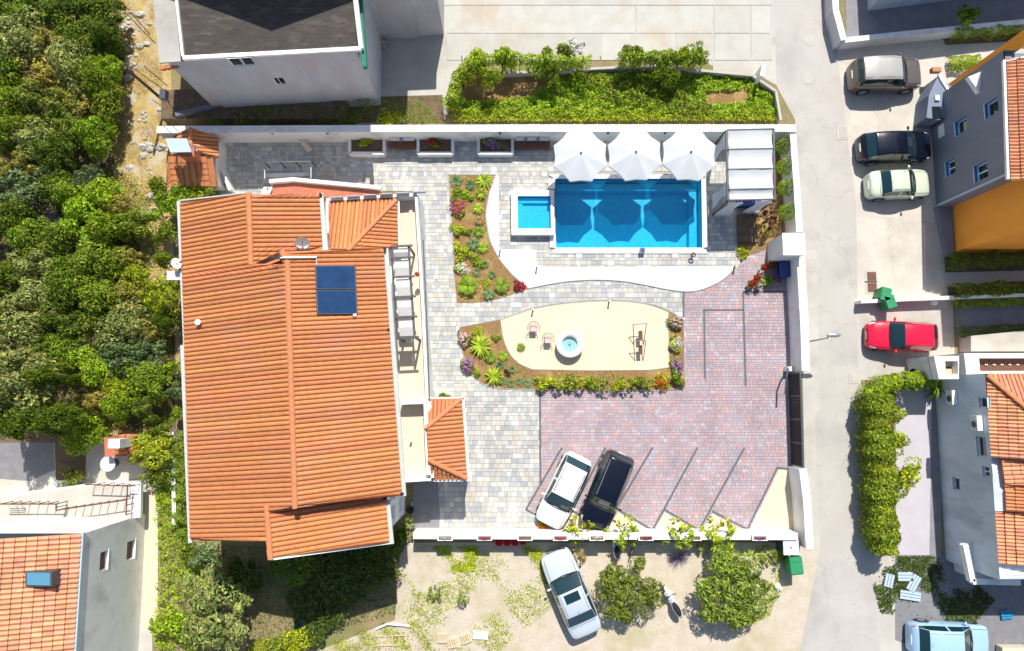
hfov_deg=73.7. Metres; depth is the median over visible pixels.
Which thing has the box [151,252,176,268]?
tree
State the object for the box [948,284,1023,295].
garden soil strip
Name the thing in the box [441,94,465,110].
creeper
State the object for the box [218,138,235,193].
wall
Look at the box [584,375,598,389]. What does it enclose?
hedge shrub
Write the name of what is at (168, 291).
tree
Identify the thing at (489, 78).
grape vine
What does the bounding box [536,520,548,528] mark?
flower bush
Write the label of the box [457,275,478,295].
sago palm
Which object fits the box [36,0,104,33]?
tree
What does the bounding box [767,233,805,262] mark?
gate pillar
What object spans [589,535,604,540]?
flower trough
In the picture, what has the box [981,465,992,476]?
window
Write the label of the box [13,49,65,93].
tree
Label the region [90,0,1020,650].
ground
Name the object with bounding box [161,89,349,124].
soil terrace
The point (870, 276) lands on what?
drain cover
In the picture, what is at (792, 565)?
wheelie bin
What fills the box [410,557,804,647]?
rubble stones
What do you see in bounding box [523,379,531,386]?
lavender
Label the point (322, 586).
shrub
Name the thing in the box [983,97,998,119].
window
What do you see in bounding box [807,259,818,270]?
manhole cover
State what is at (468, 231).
shrub
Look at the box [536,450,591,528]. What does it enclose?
parked car
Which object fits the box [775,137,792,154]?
topiary tree
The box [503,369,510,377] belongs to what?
shrub
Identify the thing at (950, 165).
window
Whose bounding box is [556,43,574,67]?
grape vine
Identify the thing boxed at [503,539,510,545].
red pot
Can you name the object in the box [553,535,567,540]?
flower trough
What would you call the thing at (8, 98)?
tree
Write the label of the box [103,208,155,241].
tree
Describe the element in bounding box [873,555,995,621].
shade weeds
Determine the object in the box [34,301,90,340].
tree
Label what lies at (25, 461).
shaded yard
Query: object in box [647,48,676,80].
grape vine
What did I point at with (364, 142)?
planter flowers
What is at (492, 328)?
island mulch bed
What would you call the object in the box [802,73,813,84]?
manhole cover
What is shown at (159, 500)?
shrub
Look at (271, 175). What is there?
stair railing
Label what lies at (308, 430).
house
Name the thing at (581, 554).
shrub
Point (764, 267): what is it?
flower pot
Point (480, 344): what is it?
yucca
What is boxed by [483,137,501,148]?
planter flowers
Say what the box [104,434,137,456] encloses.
barbecue
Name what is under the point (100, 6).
tree
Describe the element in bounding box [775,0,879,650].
road
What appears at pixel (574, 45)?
flowering bush
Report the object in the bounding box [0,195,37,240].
tree
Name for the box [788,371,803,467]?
sliding gate
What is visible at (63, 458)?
patio soil
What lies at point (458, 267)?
flower bush
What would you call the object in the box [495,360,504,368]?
lavender
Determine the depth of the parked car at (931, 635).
35.45 m
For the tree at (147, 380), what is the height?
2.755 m
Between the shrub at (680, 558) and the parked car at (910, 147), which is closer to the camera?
the shrub at (680, 558)
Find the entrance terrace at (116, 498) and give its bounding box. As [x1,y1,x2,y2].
[0,480,143,517]
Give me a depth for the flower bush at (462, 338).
37.80 m
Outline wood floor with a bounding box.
[0,0,175,429]
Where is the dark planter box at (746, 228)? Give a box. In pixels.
[737,212,757,242]
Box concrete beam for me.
[175,104,223,117]
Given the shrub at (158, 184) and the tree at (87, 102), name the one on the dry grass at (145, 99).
the shrub at (158, 184)
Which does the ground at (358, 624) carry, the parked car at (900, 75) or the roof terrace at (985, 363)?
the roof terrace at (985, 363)
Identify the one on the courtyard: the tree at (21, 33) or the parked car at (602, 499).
the parked car at (602, 499)
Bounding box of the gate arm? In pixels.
[784,366,792,393]
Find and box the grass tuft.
[517,343,525,350]
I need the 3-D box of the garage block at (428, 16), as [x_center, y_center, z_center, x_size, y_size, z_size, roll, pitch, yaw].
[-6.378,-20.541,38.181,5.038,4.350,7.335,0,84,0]
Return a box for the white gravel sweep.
[486,175,733,290]
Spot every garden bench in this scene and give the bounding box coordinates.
[389,137,416,149]
[514,136,549,149]
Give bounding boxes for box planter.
[348,139,386,156]
[417,139,454,156]
[477,139,513,156]
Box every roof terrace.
[906,356,958,379]
[939,353,1023,374]
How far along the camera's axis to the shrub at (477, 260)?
38.32 m
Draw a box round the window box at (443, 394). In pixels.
[437,392,450,396]
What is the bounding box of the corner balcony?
[954,543,1020,585]
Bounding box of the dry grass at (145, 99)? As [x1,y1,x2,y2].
[109,0,166,206]
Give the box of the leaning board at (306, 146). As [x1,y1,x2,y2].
[297,139,311,152]
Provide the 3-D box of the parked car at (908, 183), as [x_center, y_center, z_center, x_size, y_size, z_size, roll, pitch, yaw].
[21.702,-7.952,38.289,3.497,1.470,1.989,-2,84,0]
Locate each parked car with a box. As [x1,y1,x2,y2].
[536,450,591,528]
[541,546,600,638]
[580,449,633,529]
[846,52,920,94]
[854,126,930,165]
[863,165,928,201]
[864,317,938,353]
[905,618,988,650]
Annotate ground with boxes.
[13,0,179,434]
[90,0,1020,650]
[320,543,819,650]
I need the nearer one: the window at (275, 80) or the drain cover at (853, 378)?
the window at (275, 80)
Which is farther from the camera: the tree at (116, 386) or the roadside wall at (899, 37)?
the roadside wall at (899, 37)
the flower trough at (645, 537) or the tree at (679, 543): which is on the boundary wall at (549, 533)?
the flower trough at (645, 537)
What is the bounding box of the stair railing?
[263,161,315,184]
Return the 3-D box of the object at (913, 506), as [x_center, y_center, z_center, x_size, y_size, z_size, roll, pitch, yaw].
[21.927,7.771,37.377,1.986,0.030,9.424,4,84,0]
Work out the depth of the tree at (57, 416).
34.04 m
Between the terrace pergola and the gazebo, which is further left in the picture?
the terrace pergola
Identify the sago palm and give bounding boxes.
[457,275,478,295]
[494,277,510,294]
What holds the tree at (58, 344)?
on the wood floor
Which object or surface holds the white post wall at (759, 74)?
on the vegetable soil at (512, 87)
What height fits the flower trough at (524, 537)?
0.210 m
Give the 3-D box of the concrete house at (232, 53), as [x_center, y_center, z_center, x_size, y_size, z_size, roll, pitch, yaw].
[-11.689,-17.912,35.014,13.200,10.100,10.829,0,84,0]
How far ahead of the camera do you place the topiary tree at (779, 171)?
37.90 m
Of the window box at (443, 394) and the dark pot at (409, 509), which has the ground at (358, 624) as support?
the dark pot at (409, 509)
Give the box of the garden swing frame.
[633,323,646,359]
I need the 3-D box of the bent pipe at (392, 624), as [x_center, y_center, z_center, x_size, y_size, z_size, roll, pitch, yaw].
[-6.357,15.984,36.414,1.845,0.184,0.340,-5,84,-1]
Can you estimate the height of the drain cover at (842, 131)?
0.034 m
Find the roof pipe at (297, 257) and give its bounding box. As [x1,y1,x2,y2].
[280,256,317,264]
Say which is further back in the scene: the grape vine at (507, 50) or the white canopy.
the grape vine at (507, 50)
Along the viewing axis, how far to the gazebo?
36.34 m
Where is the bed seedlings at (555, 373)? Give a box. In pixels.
[479,345,683,388]
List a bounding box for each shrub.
[60,464,87,486]
[85,408,108,435]
[138,459,171,487]
[142,421,173,439]
[146,176,168,195]
[147,605,192,643]
[151,220,177,241]
[155,494,168,506]
[161,360,180,376]
[163,380,181,399]
[170,405,182,421]
[173,615,214,650]
[177,535,196,566]
[185,182,216,198]
[187,541,222,567]
[263,633,290,650]
[279,622,322,650]
[285,548,378,645]
[293,616,305,635]
[341,111,356,124]
[376,106,402,124]
[386,518,416,557]
[425,585,441,600]
[448,223,465,234]
[450,187,463,202]
[453,241,470,261]
[457,591,469,605]
[462,189,474,200]
[462,228,471,234]
[469,253,483,267]
[472,326,483,336]
[472,367,480,377]
[482,277,490,289]
[483,351,496,362]
[490,334,500,340]
[499,351,507,361]
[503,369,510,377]
[534,375,553,391]
[551,373,567,390]
[564,373,579,390]
[570,374,586,390]
[572,545,586,564]
[580,517,594,530]
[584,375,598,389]
[595,375,610,391]
[609,377,622,391]
[619,376,637,390]
[633,376,647,388]
[642,378,656,388]
[668,546,690,568]
[671,375,685,385]
[692,540,712,554]
[735,246,748,254]
[760,273,774,288]
[760,542,783,568]
[762,228,772,237]
[886,456,921,498]
[890,405,907,424]
[893,431,910,455]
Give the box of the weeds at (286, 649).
[244,621,434,650]
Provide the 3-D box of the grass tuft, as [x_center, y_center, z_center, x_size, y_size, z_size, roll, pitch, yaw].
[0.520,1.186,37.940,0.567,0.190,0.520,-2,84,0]
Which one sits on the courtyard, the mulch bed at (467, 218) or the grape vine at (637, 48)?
the mulch bed at (467, 218)
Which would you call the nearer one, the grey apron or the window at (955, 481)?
the window at (955, 481)
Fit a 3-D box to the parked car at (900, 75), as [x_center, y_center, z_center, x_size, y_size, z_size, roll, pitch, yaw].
[21.327,-14.339,38.843,3.995,1.701,2.209,-1,84,0]
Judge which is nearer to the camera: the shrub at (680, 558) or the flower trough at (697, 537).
the flower trough at (697, 537)
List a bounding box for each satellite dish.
[171,258,181,268]
[295,237,309,248]
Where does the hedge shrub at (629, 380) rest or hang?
on the island mulch bed at (492, 328)
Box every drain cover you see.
[836,124,847,138]
[848,374,858,382]
[864,270,876,282]
[865,283,877,293]
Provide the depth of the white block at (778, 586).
36.51 m
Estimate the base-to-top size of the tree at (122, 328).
2.959 m
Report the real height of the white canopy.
0.600 m
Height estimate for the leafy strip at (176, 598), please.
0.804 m
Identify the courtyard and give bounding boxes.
[220,142,794,531]
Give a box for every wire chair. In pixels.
[527,321,539,332]
[542,333,553,343]
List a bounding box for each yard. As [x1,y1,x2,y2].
[0,443,54,480]
[357,0,775,124]
[837,39,1023,379]
[846,0,1023,36]
[895,555,1023,650]
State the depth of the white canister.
37.97 m
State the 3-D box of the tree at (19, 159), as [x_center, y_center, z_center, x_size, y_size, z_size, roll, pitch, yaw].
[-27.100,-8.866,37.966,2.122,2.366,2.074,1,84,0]
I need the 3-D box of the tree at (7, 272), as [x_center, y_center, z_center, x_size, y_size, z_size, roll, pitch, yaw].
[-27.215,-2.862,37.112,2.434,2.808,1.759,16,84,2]
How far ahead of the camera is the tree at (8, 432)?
34.15 m
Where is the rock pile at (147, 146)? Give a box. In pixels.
[104,10,165,262]
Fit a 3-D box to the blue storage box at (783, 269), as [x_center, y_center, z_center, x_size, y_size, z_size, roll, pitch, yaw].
[15.123,-3.119,38.163,0.649,0.645,0.981,0,84,0]
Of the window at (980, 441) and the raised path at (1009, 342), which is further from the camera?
the raised path at (1009, 342)
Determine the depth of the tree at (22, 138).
37.13 m
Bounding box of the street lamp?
[809,333,840,341]
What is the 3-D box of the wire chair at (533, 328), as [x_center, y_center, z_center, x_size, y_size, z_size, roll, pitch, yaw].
[1.185,0.087,37.721,0.687,0.836,0.585,0,84,0]
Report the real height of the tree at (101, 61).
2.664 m
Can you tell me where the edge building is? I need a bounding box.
[867,0,949,10]
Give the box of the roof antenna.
[268,256,282,259]
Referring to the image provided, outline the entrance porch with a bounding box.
[913,67,950,128]
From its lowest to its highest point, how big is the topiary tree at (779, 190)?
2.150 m
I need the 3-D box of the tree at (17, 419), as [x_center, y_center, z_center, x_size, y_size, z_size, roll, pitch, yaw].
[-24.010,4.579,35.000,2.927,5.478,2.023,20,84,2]
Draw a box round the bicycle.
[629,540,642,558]
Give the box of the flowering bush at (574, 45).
[557,38,584,64]
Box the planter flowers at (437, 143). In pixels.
[424,138,442,147]
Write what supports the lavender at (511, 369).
on the island mulch bed at (492, 328)
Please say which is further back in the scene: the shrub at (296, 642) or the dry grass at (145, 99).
the dry grass at (145, 99)
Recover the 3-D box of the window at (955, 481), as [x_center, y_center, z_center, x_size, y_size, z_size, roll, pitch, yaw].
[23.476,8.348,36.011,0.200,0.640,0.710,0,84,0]
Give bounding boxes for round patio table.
[100,457,118,471]
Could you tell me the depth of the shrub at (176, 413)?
36.68 m
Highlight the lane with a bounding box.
[873,555,907,650]
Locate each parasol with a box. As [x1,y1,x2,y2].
[554,130,606,181]
[608,129,661,180]
[662,129,715,180]
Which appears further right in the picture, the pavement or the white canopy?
the white canopy
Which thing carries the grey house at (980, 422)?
on the ground at (358, 624)
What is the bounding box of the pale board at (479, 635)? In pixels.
[473,630,487,639]
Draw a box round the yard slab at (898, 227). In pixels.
[854,183,929,255]
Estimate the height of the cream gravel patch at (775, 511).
0.039 m
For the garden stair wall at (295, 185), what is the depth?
38.08 m
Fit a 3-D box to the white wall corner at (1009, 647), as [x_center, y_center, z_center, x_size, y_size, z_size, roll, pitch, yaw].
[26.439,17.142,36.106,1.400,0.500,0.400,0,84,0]
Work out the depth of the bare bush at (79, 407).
37.51 m
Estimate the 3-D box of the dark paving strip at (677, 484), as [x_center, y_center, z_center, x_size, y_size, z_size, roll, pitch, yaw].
[8.123,4.594,37.703,14.814,0.034,13.128,0,84,0]
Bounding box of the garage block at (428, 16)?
[409,0,443,35]
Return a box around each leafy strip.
[151,433,207,650]
[167,431,187,539]
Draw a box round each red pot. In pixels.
[495,539,502,545]
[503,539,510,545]
[511,539,518,545]
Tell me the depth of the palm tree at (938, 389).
37.22 m
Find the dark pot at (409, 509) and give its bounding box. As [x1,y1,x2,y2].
[406,506,413,513]
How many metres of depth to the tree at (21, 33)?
37.56 m
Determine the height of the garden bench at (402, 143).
0.710 m
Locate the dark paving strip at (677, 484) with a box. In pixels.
[525,291,787,528]
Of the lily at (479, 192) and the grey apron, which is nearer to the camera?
the lily at (479, 192)
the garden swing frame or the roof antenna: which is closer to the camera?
the roof antenna
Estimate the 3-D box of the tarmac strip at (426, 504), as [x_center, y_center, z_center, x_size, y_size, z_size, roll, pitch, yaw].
[-4.654,9.809,37.144,1.506,0.001,2.874,0,84,0]
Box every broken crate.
[438,633,446,642]
[447,637,457,648]
[460,632,471,644]
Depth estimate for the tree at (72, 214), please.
36.53 m
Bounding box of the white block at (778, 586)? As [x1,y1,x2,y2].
[774,583,782,591]
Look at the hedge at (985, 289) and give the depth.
37.55 m
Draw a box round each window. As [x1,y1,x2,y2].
[99,549,109,571]
[126,538,136,560]
[227,56,245,67]
[239,56,257,66]
[272,78,288,85]
[391,504,394,518]
[398,497,402,512]
[944,158,955,177]
[951,476,960,490]
[954,116,966,136]
[973,160,987,182]
[975,435,986,456]
[977,397,990,407]
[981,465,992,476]
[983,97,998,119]
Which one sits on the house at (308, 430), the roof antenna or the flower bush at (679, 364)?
the roof antenna
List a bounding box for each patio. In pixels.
[0,436,169,650]
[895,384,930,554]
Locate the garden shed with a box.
[165,127,226,190]
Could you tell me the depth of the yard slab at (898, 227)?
38.78 m
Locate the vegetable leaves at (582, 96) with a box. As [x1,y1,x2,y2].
[461,72,775,121]
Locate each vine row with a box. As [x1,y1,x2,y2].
[445,50,592,108]
[615,48,709,74]
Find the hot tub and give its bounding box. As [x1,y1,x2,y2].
[511,190,553,235]
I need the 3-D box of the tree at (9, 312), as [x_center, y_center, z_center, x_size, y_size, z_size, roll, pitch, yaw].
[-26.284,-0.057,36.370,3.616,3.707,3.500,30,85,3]
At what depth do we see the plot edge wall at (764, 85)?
39.27 m
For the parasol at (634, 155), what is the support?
on the courtyard
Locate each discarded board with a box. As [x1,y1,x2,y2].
[884,573,894,587]
[897,571,912,580]
[899,590,920,601]
[906,574,921,591]
[1000,609,1012,619]
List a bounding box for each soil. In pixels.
[0,431,85,479]
[447,72,775,122]
[943,32,1018,44]
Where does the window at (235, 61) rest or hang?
in the concrete house at (232, 53)
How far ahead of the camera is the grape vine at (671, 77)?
38.41 m
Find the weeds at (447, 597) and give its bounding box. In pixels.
[324,544,555,650]
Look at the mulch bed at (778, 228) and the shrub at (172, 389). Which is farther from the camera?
the mulch bed at (778, 228)
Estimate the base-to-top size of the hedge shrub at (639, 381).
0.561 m
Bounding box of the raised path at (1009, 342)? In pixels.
[959,331,1023,352]
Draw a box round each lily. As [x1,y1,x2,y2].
[471,203,484,214]
[472,226,484,238]
[473,216,483,224]
[474,187,487,200]
[477,242,488,253]
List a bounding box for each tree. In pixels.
[0,0,20,15]
[0,4,52,67]
[0,49,36,90]
[0,70,38,120]
[0,114,37,155]
[0,144,8,185]
[0,146,42,185]
[0,158,61,213]
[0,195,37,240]
[0,258,34,289]
[0,269,10,295]
[0,291,61,356]
[0,346,70,423]
[0,390,33,440]
[1,0,60,31]
[3,398,79,438]
[4,215,54,267]
[6,116,59,160]
[6,240,70,289]
[12,77,86,130]
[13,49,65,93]
[13,277,60,315]
[18,324,62,368]
[19,363,82,394]
[29,21,82,62]
[29,130,78,170]
[30,402,99,433]
[34,169,74,200]
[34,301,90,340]
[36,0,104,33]
[39,221,86,261]
[40,252,98,309]
[41,101,87,154]
[44,33,97,101]
[44,331,89,373]
[45,174,83,210]
[51,192,104,251]
[54,14,114,59]
[55,75,107,123]
[59,409,110,456]
[61,273,124,316]
[65,303,116,356]
[66,236,132,282]
[66,346,121,388]
[69,163,114,193]
[70,58,118,99]
[70,115,117,161]
[70,177,125,223]
[70,378,123,415]
[74,0,126,25]
[83,207,126,248]
[85,14,127,56]
[85,54,124,87]
[91,79,126,126]
[91,338,154,377]
[94,297,151,360]
[96,194,139,217]
[99,388,137,426]
[101,363,141,405]
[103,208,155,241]
[105,280,162,320]
[111,245,143,273]
[112,263,154,298]
[124,360,172,402]
[127,335,166,368]
[127,432,173,470]
[131,392,162,425]
[135,313,175,343]
[139,276,180,317]
[149,191,181,221]
[150,309,180,329]
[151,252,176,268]
[166,180,202,207]
[177,563,253,650]
[214,555,263,603]
[268,554,318,586]
[333,545,401,594]
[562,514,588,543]
[595,555,663,624]
[602,513,640,550]
[661,517,694,549]
[693,537,780,630]
[699,516,736,547]
[756,210,776,229]
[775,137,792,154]
[776,157,796,175]
[777,178,797,195]
[778,203,796,220]
[923,380,944,400]
[955,3,981,28]
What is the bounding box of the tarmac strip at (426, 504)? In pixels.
[413,481,439,531]
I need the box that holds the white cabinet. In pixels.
[776,540,798,554]
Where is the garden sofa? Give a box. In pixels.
[734,200,761,207]
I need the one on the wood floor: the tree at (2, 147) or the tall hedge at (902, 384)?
the tree at (2, 147)
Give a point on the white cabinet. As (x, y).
(787, 547)
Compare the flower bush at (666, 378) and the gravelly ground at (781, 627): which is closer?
the gravelly ground at (781, 627)
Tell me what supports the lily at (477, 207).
on the mulch bed at (467, 218)
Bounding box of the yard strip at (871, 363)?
[858,300,954,379]
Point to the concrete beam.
(194, 110)
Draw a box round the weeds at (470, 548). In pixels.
[425,545,781,623]
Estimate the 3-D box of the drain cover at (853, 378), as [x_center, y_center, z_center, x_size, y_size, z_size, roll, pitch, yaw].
[18.936,2.937,37.878,0.550,0.034,0.550,0,84,0]
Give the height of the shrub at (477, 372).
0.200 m
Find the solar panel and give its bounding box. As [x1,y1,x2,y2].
[315,266,357,316]
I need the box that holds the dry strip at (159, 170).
[112,165,172,284]
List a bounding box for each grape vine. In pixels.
[450,68,476,92]
[463,47,489,75]
[476,64,504,91]
[494,46,518,71]
[526,45,554,80]
[545,61,560,82]
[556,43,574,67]
[618,44,630,62]
[625,45,646,67]
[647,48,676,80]
[660,68,681,88]
[669,43,694,68]
[689,40,705,67]
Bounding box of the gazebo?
[712,128,775,215]
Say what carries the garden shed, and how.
on the ground at (358, 624)
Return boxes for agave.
[464,238,481,251]
[483,289,495,301]
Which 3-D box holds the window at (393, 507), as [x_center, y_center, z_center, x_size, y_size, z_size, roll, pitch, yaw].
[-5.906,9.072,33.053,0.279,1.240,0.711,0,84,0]
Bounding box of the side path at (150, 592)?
[143,488,157,630]
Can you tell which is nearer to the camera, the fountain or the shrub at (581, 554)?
the shrub at (581, 554)
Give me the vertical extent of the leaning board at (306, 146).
0.080 m
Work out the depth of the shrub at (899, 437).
36.06 m
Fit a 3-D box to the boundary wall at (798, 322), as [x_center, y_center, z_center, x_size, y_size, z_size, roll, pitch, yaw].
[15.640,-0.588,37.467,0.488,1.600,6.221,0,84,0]
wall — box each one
[156,125,795,142]
[171,430,179,524]
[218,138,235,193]
[261,177,382,201]
[413,528,797,539]
[505,64,781,123]
[753,64,765,84]
[780,134,802,232]
[786,256,809,371]
[788,466,813,548]
[824,0,846,49]
[838,19,1023,49]
[855,293,1023,304]
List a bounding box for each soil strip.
[350,95,443,122]
[945,252,1023,271]
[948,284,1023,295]
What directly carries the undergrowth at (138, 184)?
on the wood floor
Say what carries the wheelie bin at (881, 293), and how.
on the parking yard at (909, 276)
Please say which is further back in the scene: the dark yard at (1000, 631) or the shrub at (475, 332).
the shrub at (475, 332)
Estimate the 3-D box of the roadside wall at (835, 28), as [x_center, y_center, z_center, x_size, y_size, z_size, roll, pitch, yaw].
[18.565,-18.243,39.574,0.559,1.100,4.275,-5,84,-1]
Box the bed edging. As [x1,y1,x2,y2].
[448,174,734,390]
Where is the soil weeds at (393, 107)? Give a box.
[171,96,442,124]
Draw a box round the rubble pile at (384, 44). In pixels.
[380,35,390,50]
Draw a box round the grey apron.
[357,35,443,95]
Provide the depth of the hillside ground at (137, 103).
39.55 m
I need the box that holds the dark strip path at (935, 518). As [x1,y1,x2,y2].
[929,390,940,559]
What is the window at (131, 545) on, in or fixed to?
in the white house at (82, 591)
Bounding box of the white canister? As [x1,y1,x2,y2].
[929,300,937,304]
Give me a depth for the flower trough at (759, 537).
35.53 m
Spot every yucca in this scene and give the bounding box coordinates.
[468,333,492,357]
[475,172,492,189]
[483,365,502,385]
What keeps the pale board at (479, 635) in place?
on the gravelly ground at (781, 627)
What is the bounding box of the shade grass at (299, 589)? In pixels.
[215,545,398,643]
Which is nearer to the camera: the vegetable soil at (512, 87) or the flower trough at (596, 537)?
the flower trough at (596, 537)
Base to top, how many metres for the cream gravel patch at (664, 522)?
0.039 m
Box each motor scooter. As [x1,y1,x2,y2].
[610,540,620,559]
[663,585,681,617]
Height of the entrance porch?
1.420 m
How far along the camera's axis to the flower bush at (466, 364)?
37.65 m
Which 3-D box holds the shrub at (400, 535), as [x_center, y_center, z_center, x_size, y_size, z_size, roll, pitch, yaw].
[-5.985,11.023,36.094,1.598,0.748,2.257,41,85,4]
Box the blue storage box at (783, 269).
[777,261,790,277]
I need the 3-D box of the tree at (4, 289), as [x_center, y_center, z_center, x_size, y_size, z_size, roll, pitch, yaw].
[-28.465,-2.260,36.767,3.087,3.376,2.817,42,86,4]
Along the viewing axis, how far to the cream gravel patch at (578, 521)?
37.04 m
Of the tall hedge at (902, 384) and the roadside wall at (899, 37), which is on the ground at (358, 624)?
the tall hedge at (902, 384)
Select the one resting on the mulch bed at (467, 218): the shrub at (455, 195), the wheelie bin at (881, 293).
the shrub at (455, 195)
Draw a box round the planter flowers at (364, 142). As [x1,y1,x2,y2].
[358,138,373,146]
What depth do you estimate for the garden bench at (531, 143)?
38.86 m
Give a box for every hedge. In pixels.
[852,393,901,556]
[855,370,937,402]
[941,250,1023,270]
[946,54,981,72]
[947,24,1023,42]
[947,279,1023,297]
[950,297,1023,309]
[955,323,1023,337]
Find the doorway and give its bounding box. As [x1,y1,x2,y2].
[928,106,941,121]
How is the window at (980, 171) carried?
in the orange house at (978, 150)
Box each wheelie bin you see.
[782,554,803,574]
[872,287,891,300]
[877,294,897,310]
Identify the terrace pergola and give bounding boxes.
[390,244,420,341]
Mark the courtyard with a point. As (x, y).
(721, 416)
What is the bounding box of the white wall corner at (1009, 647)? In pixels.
[996,644,1023,650]
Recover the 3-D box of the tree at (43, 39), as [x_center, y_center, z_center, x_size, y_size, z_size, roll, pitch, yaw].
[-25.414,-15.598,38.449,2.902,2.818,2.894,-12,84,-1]
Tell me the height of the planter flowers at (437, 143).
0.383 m
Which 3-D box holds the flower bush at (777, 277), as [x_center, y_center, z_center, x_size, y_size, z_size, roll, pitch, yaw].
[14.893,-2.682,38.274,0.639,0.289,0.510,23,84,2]
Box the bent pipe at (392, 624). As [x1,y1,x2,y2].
[376,623,409,629]
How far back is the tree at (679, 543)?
35.68 m
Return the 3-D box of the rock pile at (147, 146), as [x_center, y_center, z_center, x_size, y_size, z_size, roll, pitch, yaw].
[-21.477,-11.151,39.250,2.919,0.220,15.428,-9,84,-1]
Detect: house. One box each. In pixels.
[0,514,145,650]
[153,0,417,107]
[167,191,469,559]
[931,30,1023,257]
[935,373,1023,579]
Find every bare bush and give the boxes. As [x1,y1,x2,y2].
[27,199,65,234]
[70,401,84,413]
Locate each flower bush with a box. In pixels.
[449,199,465,217]
[452,260,469,275]
[457,332,472,348]
[460,357,474,373]
[513,280,525,291]
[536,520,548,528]
[656,371,669,390]
[666,316,684,329]
[669,334,683,351]
[669,356,682,375]
[772,274,781,282]
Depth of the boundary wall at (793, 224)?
37.62 m
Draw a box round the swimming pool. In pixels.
[549,175,707,253]
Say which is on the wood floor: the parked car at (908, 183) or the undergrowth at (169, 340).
the undergrowth at (169, 340)
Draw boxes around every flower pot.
[747,279,755,288]
[753,274,761,281]
[755,283,762,289]
[756,270,763,275]
[760,263,768,271]
[769,260,778,268]
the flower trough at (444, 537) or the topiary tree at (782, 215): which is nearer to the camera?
the flower trough at (444, 537)
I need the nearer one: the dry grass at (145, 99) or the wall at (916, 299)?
the wall at (916, 299)
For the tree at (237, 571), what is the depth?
35.17 m
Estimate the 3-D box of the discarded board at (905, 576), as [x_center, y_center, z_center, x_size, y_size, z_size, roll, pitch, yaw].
[21.101,13.475,36.700,0.800,0.105,0.500,0,84,0]
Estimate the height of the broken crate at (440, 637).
0.125 m
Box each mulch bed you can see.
[449,175,528,302]
[460,300,684,389]
[737,141,784,259]
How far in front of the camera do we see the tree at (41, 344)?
35.98 m
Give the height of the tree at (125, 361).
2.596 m
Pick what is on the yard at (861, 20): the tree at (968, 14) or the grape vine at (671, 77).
the tree at (968, 14)
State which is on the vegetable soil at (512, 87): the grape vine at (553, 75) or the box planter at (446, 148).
the grape vine at (553, 75)
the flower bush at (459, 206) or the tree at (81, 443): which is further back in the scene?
the flower bush at (459, 206)
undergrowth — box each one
[0,8,175,430]
[97,165,170,429]
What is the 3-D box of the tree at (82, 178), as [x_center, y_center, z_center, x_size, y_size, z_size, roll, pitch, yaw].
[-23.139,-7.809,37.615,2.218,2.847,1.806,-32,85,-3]
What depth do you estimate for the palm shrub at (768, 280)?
38.18 m
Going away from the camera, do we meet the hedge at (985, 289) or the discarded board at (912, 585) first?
the discarded board at (912, 585)
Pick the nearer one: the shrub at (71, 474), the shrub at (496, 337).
the shrub at (71, 474)
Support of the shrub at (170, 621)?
on the ground at (358, 624)
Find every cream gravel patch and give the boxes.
[535,512,594,527]
[609,512,645,528]
[656,512,692,528]
[704,514,739,528]
[751,470,793,530]
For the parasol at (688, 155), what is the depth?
36.59 m
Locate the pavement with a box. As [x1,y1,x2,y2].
[803,250,819,549]
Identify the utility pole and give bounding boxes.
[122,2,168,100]
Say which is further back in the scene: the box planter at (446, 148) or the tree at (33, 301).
the box planter at (446, 148)
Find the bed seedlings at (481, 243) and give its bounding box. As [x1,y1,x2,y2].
[451,178,496,298]
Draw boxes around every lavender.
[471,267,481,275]
[482,260,489,267]
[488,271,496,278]
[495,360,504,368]
[506,379,514,386]
[507,364,516,373]
[515,377,522,385]
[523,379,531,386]
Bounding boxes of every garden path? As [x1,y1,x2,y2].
[943,271,1023,286]
[955,299,1023,336]
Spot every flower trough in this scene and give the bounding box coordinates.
[437,535,452,540]
[477,535,491,540]
[517,535,532,540]
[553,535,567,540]
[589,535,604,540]
[638,535,653,540]
[686,535,701,540]
[751,535,767,540]
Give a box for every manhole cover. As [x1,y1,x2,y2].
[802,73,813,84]
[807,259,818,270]
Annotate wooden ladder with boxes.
[375,634,408,646]
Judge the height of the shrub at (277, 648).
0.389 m
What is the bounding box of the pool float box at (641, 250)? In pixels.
[639,248,644,252]
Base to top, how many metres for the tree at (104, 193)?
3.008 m
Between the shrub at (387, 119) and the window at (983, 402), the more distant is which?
the shrub at (387, 119)
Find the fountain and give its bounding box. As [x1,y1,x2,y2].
[556,330,583,357]
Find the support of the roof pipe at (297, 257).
attached to the house at (308, 430)
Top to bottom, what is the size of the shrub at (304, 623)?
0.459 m
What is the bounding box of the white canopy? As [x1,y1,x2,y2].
[965,71,981,94]

